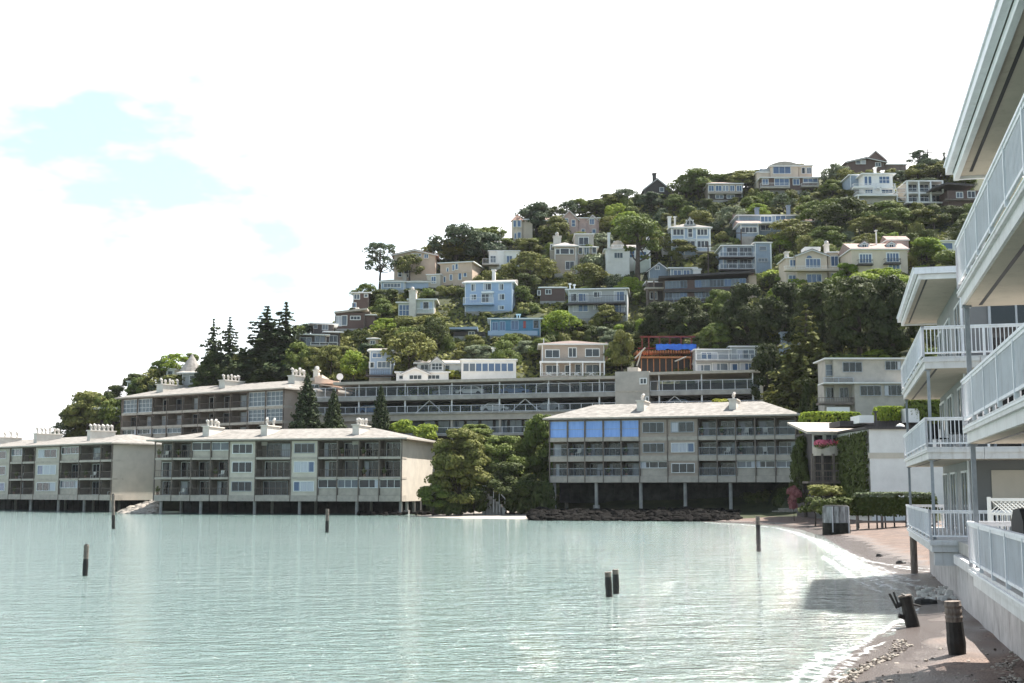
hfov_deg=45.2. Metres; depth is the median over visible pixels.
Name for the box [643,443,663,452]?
window
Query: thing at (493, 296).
hillside house
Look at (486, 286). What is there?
window
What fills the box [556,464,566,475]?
glass door
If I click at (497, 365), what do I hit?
window
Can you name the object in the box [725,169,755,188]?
tree
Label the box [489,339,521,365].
tree
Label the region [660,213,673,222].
shrub
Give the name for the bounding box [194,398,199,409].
glass door
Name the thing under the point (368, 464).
glass door
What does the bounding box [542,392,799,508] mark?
waterfront apartments
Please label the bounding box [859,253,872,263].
window
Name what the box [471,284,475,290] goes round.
window
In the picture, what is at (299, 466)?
window
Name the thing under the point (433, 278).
window
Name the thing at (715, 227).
shrub
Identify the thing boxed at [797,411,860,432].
hedge
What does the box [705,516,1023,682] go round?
beach
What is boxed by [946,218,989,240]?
tree
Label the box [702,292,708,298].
window
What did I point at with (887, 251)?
hillside house
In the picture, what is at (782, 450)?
glass door
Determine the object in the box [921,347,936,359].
tree
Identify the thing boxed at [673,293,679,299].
window
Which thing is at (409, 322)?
tree
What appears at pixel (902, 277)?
tree
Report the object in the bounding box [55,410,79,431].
tree
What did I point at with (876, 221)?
tree
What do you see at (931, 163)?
tree
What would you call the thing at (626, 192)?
tree
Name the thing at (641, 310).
shrub
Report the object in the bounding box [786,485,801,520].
shrub
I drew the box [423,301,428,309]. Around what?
window
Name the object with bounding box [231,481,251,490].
window
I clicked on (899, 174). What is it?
shrub
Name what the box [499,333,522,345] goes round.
tree
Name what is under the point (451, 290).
shrub
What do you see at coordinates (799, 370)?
tree
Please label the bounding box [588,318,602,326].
shrub
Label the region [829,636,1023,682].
pebbles
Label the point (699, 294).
window
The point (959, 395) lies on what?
sliding door
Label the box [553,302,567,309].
shrub
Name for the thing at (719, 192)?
hillside house
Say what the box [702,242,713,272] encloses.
utility pole
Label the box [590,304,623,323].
tree
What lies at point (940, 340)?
sliding door
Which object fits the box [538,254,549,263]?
shrub
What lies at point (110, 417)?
tree
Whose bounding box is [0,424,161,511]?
waterfront apartments
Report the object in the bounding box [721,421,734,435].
glass door
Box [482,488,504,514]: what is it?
beach stairs
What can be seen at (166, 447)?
glass door
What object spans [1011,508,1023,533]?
covered barbecue
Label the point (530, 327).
hillside house
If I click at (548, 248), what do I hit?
tree
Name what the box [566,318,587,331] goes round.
tree
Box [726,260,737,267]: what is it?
window
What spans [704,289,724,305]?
tree
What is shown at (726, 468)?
glass door
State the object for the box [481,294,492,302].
window
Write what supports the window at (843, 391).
in the hillside house at (863, 386)
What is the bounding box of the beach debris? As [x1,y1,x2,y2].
[915,585,956,600]
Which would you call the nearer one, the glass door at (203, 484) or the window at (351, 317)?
the glass door at (203, 484)
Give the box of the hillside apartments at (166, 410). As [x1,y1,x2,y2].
[115,368,352,437]
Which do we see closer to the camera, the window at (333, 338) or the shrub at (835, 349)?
the shrub at (835, 349)
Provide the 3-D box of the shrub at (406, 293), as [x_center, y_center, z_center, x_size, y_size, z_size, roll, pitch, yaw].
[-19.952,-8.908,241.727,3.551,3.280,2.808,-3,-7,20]
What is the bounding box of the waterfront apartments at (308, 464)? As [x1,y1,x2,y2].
[146,417,436,514]
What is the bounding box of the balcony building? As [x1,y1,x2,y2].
[897,0,1023,660]
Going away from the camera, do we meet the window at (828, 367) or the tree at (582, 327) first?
the window at (828, 367)
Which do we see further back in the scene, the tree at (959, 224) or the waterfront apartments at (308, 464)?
the tree at (959, 224)
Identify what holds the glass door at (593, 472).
in the waterfront apartments at (665, 442)
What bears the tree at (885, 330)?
on the hill
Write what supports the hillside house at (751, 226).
on the hill
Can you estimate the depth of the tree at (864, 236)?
221.92 m
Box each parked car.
[357,405,377,413]
[432,387,458,394]
[455,386,486,393]
[480,403,511,411]
[500,385,531,393]
[534,402,565,410]
[669,400,689,402]
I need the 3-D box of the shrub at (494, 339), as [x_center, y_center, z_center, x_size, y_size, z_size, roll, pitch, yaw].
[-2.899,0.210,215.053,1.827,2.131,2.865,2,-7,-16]
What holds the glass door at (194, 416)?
in the hillside apartments at (166, 410)
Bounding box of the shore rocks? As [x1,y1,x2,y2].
[357,506,742,521]
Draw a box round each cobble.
[896,560,905,563]
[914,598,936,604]
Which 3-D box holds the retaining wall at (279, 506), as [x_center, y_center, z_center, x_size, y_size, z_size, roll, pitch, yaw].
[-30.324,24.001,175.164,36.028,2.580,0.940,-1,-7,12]
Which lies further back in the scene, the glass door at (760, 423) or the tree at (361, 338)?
the tree at (361, 338)
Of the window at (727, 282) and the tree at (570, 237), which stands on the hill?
the tree at (570, 237)
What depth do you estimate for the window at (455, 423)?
186.28 m
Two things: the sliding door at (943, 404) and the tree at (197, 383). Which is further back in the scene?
the tree at (197, 383)
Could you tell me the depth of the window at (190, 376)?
219.92 m
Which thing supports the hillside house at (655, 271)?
on the hill
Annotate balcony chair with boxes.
[724,447,730,453]
[742,428,748,435]
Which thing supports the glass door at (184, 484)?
in the waterfront apartments at (308, 464)
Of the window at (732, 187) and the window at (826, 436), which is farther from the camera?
the window at (732, 187)
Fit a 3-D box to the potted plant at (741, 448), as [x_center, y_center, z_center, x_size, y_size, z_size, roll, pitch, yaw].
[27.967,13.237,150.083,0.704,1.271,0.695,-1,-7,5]
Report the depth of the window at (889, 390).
144.30 m
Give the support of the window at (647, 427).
in the waterfront apartments at (665, 442)
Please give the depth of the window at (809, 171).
272.90 m
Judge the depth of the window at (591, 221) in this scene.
268.67 m
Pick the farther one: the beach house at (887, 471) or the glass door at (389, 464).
the glass door at (389, 464)
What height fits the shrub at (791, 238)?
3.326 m
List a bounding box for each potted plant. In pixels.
[623,446,627,454]
[699,426,704,434]
[719,426,724,434]
[737,426,741,435]
[738,445,743,453]
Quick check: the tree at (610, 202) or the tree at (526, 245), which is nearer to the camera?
the tree at (526, 245)
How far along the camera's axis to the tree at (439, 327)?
212.10 m
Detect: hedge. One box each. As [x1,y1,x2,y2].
[397,387,440,395]
[456,385,510,394]
[519,385,540,393]
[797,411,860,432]
[850,491,938,529]
[872,406,904,420]
[904,399,939,425]
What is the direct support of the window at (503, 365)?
in the hillside house at (486, 368)
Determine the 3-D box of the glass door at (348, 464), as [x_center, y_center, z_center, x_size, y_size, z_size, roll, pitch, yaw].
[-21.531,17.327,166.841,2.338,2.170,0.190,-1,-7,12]
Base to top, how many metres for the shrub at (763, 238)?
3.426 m
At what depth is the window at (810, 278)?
215.09 m
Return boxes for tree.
[50,425,73,434]
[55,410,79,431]
[59,409,84,428]
[61,390,103,432]
[81,394,108,419]
[87,395,107,419]
[97,398,121,430]
[103,385,125,399]
[121,373,142,385]
[123,377,150,395]
[136,369,165,389]
[147,360,165,375]
[148,377,164,390]
[159,353,188,370]
[163,374,184,384]
[184,353,199,362]
[190,375,212,386]
[194,318,222,384]
[195,350,227,385]
[204,317,238,384]
[218,359,248,383]
[228,353,244,367]
[230,306,285,378]
[244,357,287,383]
[248,329,297,381]
[252,302,306,380]
[281,341,315,378]
[288,373,322,428]
[291,325,307,336]
[294,323,312,334]
[298,346,328,377]
[311,345,346,379]
[321,388,346,428]
[325,353,342,368]
[337,345,357,358]
[340,350,368,381]
[342,356,368,369]
[348,283,376,295]
[349,330,372,342]
[362,242,398,288]
[368,298,395,317]
[369,289,389,301]
[369,384,390,430]
[370,318,397,330]
[378,333,395,346]
[380,331,436,368]
[389,317,426,333]
[392,315,411,326]
[394,326,427,350]
[395,254,424,280]
[413,316,450,343]
[414,314,451,326]
[416,484,451,515]
[420,242,452,258]
[424,427,494,514]
[427,223,481,260]
[440,236,474,257]
[445,250,464,255]
[453,424,496,456]
[458,334,484,353]
[463,231,507,262]
[472,270,498,280]
[472,346,491,358]
[473,435,529,512]
[474,226,511,243]
[482,461,538,513]
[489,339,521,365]
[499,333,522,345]
[500,251,560,279]
[513,285,534,302]
[513,341,532,354]
[514,273,541,296]
[515,201,554,234]
[515,238,542,251]
[518,413,559,495]
[524,337,549,354]
[538,215,571,236]
[539,315,557,328]
[540,310,581,333]
[543,242,552,253]
[546,206,564,216]
[557,200,580,214]
[562,262,614,284]
[566,198,590,215]
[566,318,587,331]
[567,231,585,243]
[571,274,596,288]
[576,244,594,263]
[585,198,608,213]
[588,199,609,211]
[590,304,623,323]
[594,232,613,251]
[599,214,616,229]
[599,329,615,343]
[600,193,628,206]
[601,197,617,204]
[602,274,622,287]
[602,348,633,369]
[604,203,624,216]
[608,329,634,371]
[610,211,638,234]
[610,214,664,285]
[612,188,638,198]
[613,276,643,297]
[614,234,635,245]
[621,333,649,349]
[632,325,653,341]
[636,191,663,211]
[637,213,652,226]
[637,301,678,335]
[640,229,670,259]
[645,331,682,349]
[661,193,689,210]
[663,239,697,252]
[663,296,713,338]
[666,174,701,197]
[677,181,703,195]
[679,166,717,198]
[682,332,710,350]
[689,210,713,225]
[696,252,718,270]
[698,322,737,348]
[701,303,712,313]
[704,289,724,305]
[708,202,727,218]
[709,290,741,326]
[710,173,727,181]
[711,243,733,251]
[712,206,747,228]
[717,282,775,345]
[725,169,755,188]
[727,338,745,345]
[740,196,763,208]
[743,169,755,187]
[745,203,770,214]
[748,342,783,399]
[749,337,777,345]
[751,281,800,343]
[756,274,778,289]
[759,304,841,411]
[765,218,813,239]
[765,379,781,392]
[766,285,801,300]
[769,193,797,213]
[771,234,792,252]
[774,251,795,263]
[777,355,790,369]
[788,281,847,354]
[788,435,809,516]
[794,200,827,223]
[795,235,814,252]
[797,377,817,433]
[805,226,846,243]
[807,238,836,252]
[810,395,817,403]
[811,195,878,225]
[816,202,838,221]
[819,163,850,183]
[820,179,842,195]
[820,198,844,208]
[822,275,889,356]
[822,276,850,319]
[827,354,864,357]
[829,168,852,184]
[831,189,854,198]
[832,263,858,278]
[846,217,872,234]
[850,271,879,280]
[852,233,880,243]
[859,200,908,220]
[860,214,887,232]
[860,274,920,357]
[861,349,892,357]
[864,267,899,278]
[874,339,910,357]
[876,220,904,233]
[895,274,908,282]
[896,212,915,230]
[900,232,918,251]
[902,207,940,228]
[904,164,927,178]
[905,149,929,164]
[907,158,940,169]
[907,245,934,264]
[910,236,947,263]
[916,203,952,229]
[919,161,949,179]
[919,177,936,179]
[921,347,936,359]
[924,332,936,346]
[926,161,938,177]
[931,250,955,265]
[936,163,949,178]
[939,150,948,177]
[940,205,967,222]
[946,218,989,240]
[952,179,976,183]
[956,213,967,227]
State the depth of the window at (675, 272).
236.63 m
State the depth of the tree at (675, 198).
272.43 m
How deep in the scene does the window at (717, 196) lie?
273.56 m
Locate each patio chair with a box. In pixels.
[927,424,948,446]
[948,420,966,446]
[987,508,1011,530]
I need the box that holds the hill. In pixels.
[62,177,1023,520]
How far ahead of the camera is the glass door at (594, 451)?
156.56 m
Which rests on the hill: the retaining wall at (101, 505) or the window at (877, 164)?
the retaining wall at (101, 505)
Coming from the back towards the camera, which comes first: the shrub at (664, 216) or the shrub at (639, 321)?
the shrub at (664, 216)
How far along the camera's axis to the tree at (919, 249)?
212.04 m
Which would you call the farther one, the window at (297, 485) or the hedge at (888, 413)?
the window at (297, 485)
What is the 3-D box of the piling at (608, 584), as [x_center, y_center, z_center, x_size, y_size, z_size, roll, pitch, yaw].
[3.103,8.305,38.926,0.336,1.993,0.249,0,-7,0]
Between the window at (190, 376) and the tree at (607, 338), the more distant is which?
the window at (190, 376)
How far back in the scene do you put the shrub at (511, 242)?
264.32 m
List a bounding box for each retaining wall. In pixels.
[0,499,148,510]
[183,501,421,512]
[560,483,779,502]
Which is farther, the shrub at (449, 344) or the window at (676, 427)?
the shrub at (449, 344)
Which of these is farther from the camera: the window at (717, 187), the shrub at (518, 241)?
the window at (717, 187)
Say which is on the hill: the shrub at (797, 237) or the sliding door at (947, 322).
the shrub at (797, 237)
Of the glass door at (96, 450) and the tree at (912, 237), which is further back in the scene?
the tree at (912, 237)
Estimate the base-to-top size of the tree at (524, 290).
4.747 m
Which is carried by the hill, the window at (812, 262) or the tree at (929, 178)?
the tree at (929, 178)
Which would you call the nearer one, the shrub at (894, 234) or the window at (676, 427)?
the window at (676, 427)
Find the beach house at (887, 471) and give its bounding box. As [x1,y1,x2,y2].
[829,409,943,520]
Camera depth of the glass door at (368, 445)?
166.61 m
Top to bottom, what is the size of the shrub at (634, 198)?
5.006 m
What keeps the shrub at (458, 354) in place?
on the hill
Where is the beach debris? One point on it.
(948, 593)
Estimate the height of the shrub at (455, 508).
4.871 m
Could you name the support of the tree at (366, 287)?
on the hill
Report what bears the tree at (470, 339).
on the hill
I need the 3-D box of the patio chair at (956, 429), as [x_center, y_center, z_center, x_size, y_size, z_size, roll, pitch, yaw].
[13.861,2.807,37.952,0.500,0.950,0.510,2,-7,-20]
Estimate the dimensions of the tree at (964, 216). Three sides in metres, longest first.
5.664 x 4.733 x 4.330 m
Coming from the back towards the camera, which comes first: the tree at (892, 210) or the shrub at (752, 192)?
the shrub at (752, 192)
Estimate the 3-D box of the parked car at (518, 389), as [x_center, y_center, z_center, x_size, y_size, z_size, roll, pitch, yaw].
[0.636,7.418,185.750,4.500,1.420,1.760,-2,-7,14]
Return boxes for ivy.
[830,430,869,516]
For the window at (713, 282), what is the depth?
222.46 m
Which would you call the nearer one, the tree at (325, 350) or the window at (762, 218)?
the tree at (325, 350)
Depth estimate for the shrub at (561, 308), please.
226.53 m
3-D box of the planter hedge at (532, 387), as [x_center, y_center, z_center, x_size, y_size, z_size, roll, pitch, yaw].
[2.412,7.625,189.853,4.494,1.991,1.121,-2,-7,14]
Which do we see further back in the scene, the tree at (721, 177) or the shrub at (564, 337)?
the tree at (721, 177)
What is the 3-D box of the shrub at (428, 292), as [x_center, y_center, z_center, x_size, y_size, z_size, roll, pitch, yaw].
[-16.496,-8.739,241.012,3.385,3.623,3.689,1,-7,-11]
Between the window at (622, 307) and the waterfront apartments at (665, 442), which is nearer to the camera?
the waterfront apartments at (665, 442)
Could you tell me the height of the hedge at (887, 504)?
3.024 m
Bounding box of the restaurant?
[310,366,353,411]
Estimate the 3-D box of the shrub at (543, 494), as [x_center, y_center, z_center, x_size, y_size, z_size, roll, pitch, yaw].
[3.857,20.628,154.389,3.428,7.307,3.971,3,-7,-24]
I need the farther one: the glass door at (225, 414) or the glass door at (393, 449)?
the glass door at (225, 414)
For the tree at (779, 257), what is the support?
on the hill
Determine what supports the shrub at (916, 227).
on the hill
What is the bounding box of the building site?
[634,336,698,371]
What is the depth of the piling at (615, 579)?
40.05 m
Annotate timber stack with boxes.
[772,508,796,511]
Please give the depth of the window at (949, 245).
215.83 m
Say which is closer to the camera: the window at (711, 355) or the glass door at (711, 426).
the glass door at (711, 426)
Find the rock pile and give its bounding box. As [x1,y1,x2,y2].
[116,500,158,512]
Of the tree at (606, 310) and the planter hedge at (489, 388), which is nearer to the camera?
the planter hedge at (489, 388)
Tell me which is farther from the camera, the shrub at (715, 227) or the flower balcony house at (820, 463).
the shrub at (715, 227)
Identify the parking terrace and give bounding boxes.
[315,367,764,440]
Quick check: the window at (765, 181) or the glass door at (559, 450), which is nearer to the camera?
the glass door at (559, 450)
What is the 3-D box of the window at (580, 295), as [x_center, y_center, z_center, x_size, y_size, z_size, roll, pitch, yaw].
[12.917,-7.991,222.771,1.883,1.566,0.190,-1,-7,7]
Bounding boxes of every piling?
[82,543,88,575]
[111,494,114,528]
[325,509,328,532]
[604,572,612,596]
[612,569,618,593]
[756,516,760,551]
[888,592,920,627]
[944,600,965,654]
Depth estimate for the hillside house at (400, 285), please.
245.45 m
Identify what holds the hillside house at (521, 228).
on the hill
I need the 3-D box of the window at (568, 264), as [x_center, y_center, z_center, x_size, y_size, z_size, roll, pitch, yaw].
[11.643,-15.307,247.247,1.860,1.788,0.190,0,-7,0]
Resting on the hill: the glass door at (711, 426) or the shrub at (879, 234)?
the shrub at (879, 234)
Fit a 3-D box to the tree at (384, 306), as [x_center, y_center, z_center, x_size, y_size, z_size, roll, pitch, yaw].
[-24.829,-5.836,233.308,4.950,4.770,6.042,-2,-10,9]
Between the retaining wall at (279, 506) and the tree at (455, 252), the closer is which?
the retaining wall at (279, 506)
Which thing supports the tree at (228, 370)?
on the hill
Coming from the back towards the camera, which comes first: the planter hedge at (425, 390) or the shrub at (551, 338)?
the shrub at (551, 338)
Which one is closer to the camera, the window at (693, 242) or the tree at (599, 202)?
the window at (693, 242)
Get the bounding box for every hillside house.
[93,407,120,430]
[166,369,179,374]
[177,354,198,387]
[295,322,343,353]
[334,307,377,331]
[350,292,371,308]
[365,348,395,389]
[366,337,381,344]
[379,280,435,293]
[391,249,440,280]
[394,356,460,394]
[395,287,439,316]
[426,261,484,287]
[449,327,485,340]
[460,347,517,378]
[462,269,517,315]
[482,246,519,270]
[487,314,543,338]
[510,214,531,241]
[537,287,566,303]
[537,338,607,376]
[545,210,600,234]
[550,232,598,277]
[565,283,630,324]
[602,233,650,276]
[641,173,673,195]
[642,280,664,305]
[644,262,668,280]
[658,270,756,308]
[661,216,713,260]
[666,267,701,274]
[686,346,759,382]
[702,179,743,202]
[714,242,772,274]
[729,205,813,244]
[752,161,821,194]
[777,240,838,282]
[777,331,800,355]
[813,358,906,420]
[838,230,909,275]
[840,167,897,204]
[841,150,907,172]
[896,180,943,205]
[926,182,978,206]
[938,240,955,251]
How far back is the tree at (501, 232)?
263.68 m
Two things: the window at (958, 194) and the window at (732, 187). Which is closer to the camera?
the window at (958, 194)
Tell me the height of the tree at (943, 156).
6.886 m
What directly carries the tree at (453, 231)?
on the hill
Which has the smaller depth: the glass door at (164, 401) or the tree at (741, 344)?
the tree at (741, 344)
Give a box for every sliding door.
[937,330,943,355]
[940,401,946,446]
[942,473,949,528]
[944,318,951,355]
[947,394,955,446]
[950,472,958,531]
[954,300,961,355]
[957,386,965,446]
[961,470,968,535]
[987,305,1023,352]
[992,389,1023,446]
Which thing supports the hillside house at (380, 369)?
on the hill
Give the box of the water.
[0,509,920,682]
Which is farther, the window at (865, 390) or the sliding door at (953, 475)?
the window at (865, 390)
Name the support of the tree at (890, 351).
on the hill
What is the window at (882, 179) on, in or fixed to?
in the hillside house at (871, 188)
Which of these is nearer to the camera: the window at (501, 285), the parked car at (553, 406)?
the parked car at (553, 406)
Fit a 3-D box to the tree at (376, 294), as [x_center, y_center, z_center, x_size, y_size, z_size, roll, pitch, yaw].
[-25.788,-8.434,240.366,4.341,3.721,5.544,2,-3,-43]
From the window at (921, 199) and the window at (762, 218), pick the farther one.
the window at (762, 218)
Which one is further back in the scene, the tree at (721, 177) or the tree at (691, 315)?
the tree at (721, 177)
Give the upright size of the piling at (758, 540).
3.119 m
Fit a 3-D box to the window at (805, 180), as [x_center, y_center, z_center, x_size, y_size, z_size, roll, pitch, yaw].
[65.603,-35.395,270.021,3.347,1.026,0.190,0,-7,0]
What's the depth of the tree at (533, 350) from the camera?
205.73 m
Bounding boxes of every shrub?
[357,343,372,356]
[372,344,383,347]
[378,330,391,336]
[385,288,399,301]
[389,419,418,433]
[402,288,419,296]
[412,423,437,439]
[419,288,436,297]
[426,491,464,515]
[436,285,447,295]
[440,336,454,350]
[443,286,457,294]
[449,370,460,378]
[453,350,466,358]
[456,287,464,296]
[460,487,491,514]
[464,344,480,357]
[471,250,486,259]
[475,460,512,489]
[479,312,493,318]
[490,336,498,342]
[502,238,514,245]
[502,479,531,513]
[514,238,525,248]
[516,302,531,314]
[519,334,530,340]
[528,302,541,311]
[528,478,558,508]
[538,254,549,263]
[539,233,554,242]
[544,335,555,341]
[546,331,558,339]
[552,307,566,313]
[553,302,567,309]
[557,332,571,340]
[560,234,567,241]
[569,330,584,338]
[581,253,605,269]
[582,328,597,341]
[587,325,596,328]
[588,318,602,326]
[596,326,611,336]
[601,323,613,331]
[614,324,625,331]
[618,205,633,212]
[619,196,635,206]
[624,320,635,330]
[631,193,642,206]
[632,291,645,304]
[634,286,645,297]
[634,312,644,320]
[634,318,645,330]
[638,308,646,313]
[651,213,663,223]
[657,208,667,212]
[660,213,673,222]
[668,250,682,260]
[678,205,695,218]
[678,219,686,224]
[696,207,708,211]
[699,198,712,208]
[704,221,722,232]
[712,398,728,401]
[714,231,730,240]
[723,227,735,237]
[728,237,740,244]
[730,197,739,202]
[747,188,760,195]
[753,235,769,241]
[755,190,773,204]
[756,272,770,283]
[759,269,778,286]
[766,207,776,214]
[771,486,788,506]
[784,189,798,197]
[786,235,798,241]
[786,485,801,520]
[788,278,807,289]
[793,234,806,244]
[798,496,824,525]
[799,191,809,196]
[799,195,810,203]
[807,483,830,498]
[811,191,824,199]
[812,220,825,227]
[816,496,852,514]
[818,485,847,496]
[826,345,843,351]
[830,238,843,246]
[839,224,855,232]
[841,231,855,238]
[856,346,868,355]
[877,232,886,240]
[884,168,895,178]
[887,232,898,235]
[893,170,906,180]
[906,222,925,236]
[907,256,918,266]
[908,202,924,210]
[921,228,936,238]
[927,255,938,264]
[947,175,961,182]
[962,202,972,213]
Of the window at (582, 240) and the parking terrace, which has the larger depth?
the window at (582, 240)
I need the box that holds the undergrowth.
[67,176,973,501]
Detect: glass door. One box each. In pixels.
[72,464,80,477]
[92,464,101,476]
[92,482,100,494]
[93,447,102,459]
[131,417,137,426]
[147,417,151,425]
[162,416,167,425]
[162,462,170,476]
[162,481,170,493]
[163,400,165,410]
[164,445,171,457]
[176,399,183,410]
[177,415,183,423]
[181,444,192,457]
[181,462,189,476]
[181,481,189,493]
[193,414,196,423]
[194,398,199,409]
[199,462,209,475]
[200,481,208,493]
[209,397,215,407]
[217,481,227,493]
[219,462,227,475]
[223,413,228,421]
[224,396,231,407]
[241,395,248,406]
[241,412,246,421]
[263,481,287,493]
[265,461,289,475]
[267,444,289,455]
[324,443,336,456]
[325,461,335,475]
[344,443,357,456]
[345,461,357,476]
[364,461,377,476]
[365,443,378,456]
[385,461,399,476]
[386,443,400,456]
[554,444,566,455]
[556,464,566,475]
[573,444,583,455]
[574,464,583,475]
[590,464,602,475]
[591,444,602,454]
[609,444,619,454]
[609,463,620,474]
[626,463,638,474]
[627,443,638,454]
[702,422,715,434]
[702,443,715,453]
[702,463,716,474]
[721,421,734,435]
[721,442,734,453]
[721,463,734,474]
[738,421,752,435]
[739,442,752,453]
[758,421,773,434]
[758,442,773,454]
[779,420,794,433]
[779,442,794,454]
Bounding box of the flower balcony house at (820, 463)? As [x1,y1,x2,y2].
[787,422,847,518]
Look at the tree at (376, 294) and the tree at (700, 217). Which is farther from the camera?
the tree at (700, 217)
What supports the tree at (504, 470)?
on the hill
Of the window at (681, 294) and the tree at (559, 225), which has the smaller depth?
the window at (681, 294)
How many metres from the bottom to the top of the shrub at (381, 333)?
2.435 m
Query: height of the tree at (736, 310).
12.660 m
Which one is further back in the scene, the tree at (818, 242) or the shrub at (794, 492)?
the tree at (818, 242)
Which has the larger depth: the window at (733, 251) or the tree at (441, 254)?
the tree at (441, 254)
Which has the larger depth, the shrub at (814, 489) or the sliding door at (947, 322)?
the shrub at (814, 489)
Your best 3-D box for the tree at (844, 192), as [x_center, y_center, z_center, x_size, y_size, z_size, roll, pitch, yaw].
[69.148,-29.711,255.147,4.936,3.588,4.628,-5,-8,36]
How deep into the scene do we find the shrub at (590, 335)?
212.91 m
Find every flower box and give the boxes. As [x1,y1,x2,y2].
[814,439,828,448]
[824,439,836,447]
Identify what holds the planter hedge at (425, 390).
on the parking terrace
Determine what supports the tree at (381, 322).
on the hill
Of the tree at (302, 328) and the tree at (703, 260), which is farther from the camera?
the tree at (703, 260)
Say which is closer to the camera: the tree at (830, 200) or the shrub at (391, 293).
the shrub at (391, 293)
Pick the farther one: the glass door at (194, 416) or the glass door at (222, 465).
the glass door at (194, 416)
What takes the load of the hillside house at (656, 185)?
on the hill
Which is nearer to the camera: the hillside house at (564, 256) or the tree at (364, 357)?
the tree at (364, 357)
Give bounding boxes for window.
[0,451,6,458]
[0,466,5,474]
[0,483,4,490]
[36,482,55,490]
[37,465,56,474]
[38,449,56,457]
[189,375,194,383]
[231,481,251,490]
[232,444,252,453]
[232,462,251,472]
[293,481,313,490]
[294,443,314,452]
[294,461,314,471]
[299,337,305,342]
[306,337,311,345]
[315,335,319,341]
[320,335,324,341]
[322,325,327,329]
[329,335,337,342]
[336,316,341,325]
[341,315,346,325]
[350,316,360,319]
[354,294,359,299]
[369,362,373,367]
[372,353,381,357]
[377,361,390,367]
[383,283,400,287]
[399,304,408,315]
[409,375,421,379]
[409,421,420,433]
[420,364,428,369]
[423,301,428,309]
[423,421,435,424]
[428,375,439,379]
[431,276,435,283]
[431,363,442,369]
[438,421,449,432]
[453,420,463,429]
[463,363,468,371]
[466,420,478,424]
[469,363,475,371]
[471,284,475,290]
[476,363,481,371]
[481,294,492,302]
[481,420,492,432]
[482,363,487,371]
[483,283,491,289]
[488,363,494,371]
[490,255,495,262]
[492,322,497,330]
[495,363,500,371]
[495,420,507,432]
[498,294,504,299]
[499,283,503,289]
[500,321,504,330]
[501,363,506,371]
[506,255,512,262]
[507,363,513,371]
[510,420,521,432]
[511,320,518,329]
[533,320,538,328]
[545,289,551,293]
[545,349,559,357]
[546,365,558,373]
[560,248,568,253]
[565,261,574,269]
[565,365,568,374]
[568,347,576,357]
[569,293,576,301]
[573,305,587,311]
[575,364,580,373]
[578,293,587,301]
[579,237,588,244]
[585,348,599,356]
[586,364,598,373]
[589,219,593,224]
[593,292,601,297]
[613,305,624,311]
[614,252,622,258]
[614,291,624,300]
[639,378,646,384]
[642,422,663,432]
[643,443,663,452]
[650,292,657,299]
[665,281,671,288]
[665,293,671,299]
[671,422,693,432]
[671,443,694,452]
[671,463,694,472]
[672,228,683,235]
[673,270,681,274]
[673,281,679,287]
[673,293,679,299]
[680,280,686,287]
[680,292,686,298]
[686,240,695,245]
[687,228,692,237]
[695,280,701,287]
[695,292,701,298]
[697,228,707,235]
[697,240,708,246]
[697,364,710,370]
[701,352,717,358]
[702,280,708,286]
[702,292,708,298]
[708,185,713,190]
[709,279,716,286]
[712,363,727,370]
[715,185,721,190]
[715,194,723,198]
[717,279,723,286]
[724,279,730,285]
[726,247,737,255]
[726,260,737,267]
[727,194,734,198]
[730,185,734,190]
[730,363,737,369]
[732,278,738,285]
[736,185,741,190]
[737,349,754,358]
[739,247,751,255]
[739,260,751,267]
[739,278,745,283]
[740,363,750,369]
[741,227,756,232]
[758,258,767,261]
[759,246,766,250]
[760,216,771,221]
[760,225,770,230]
[762,179,768,184]
[773,167,790,173]
[774,178,789,185]
[775,216,785,220]
[788,275,795,280]
[789,259,794,266]
[793,179,799,184]
[803,178,817,182]
[805,258,820,267]
[806,167,811,173]
[806,274,821,282]
[812,434,823,445]
[824,434,836,440]
[825,364,832,375]
[826,387,833,398]
[830,256,838,266]
[839,387,848,396]
[842,362,862,371]
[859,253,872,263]
[860,385,881,395]
[864,176,867,184]
[865,189,872,193]
[868,176,871,184]
[875,162,880,166]
[879,176,889,182]
[881,190,892,193]
[884,385,902,395]
[885,361,900,369]
[886,252,899,262]
[888,265,900,270]
[908,184,916,190]
[909,196,916,200]
[920,184,928,190]
[920,196,928,200]
[932,196,938,201]
[941,242,952,248]
[956,192,962,197]
[967,191,975,197]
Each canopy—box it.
[535,381,576,392]
[579,380,605,392]
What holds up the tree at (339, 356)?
on the hill
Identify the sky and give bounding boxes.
[0,0,1023,438]
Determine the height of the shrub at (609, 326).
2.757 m
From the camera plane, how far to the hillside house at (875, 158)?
299.29 m
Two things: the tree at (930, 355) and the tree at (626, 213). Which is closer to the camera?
the tree at (930, 355)
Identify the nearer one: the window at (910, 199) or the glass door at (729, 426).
the glass door at (729, 426)
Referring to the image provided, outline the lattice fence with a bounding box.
[987,497,1023,528]
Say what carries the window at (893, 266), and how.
in the hillside house at (887, 251)
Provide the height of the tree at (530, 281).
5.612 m
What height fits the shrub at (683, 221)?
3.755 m
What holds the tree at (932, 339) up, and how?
on the hill
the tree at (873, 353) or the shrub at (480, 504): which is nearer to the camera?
the shrub at (480, 504)
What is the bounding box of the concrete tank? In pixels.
[822,505,850,534]
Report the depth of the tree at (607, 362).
197.97 m
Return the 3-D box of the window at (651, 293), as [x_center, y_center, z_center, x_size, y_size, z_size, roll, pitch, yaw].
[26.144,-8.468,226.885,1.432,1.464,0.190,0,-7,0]
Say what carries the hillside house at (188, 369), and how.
on the hill

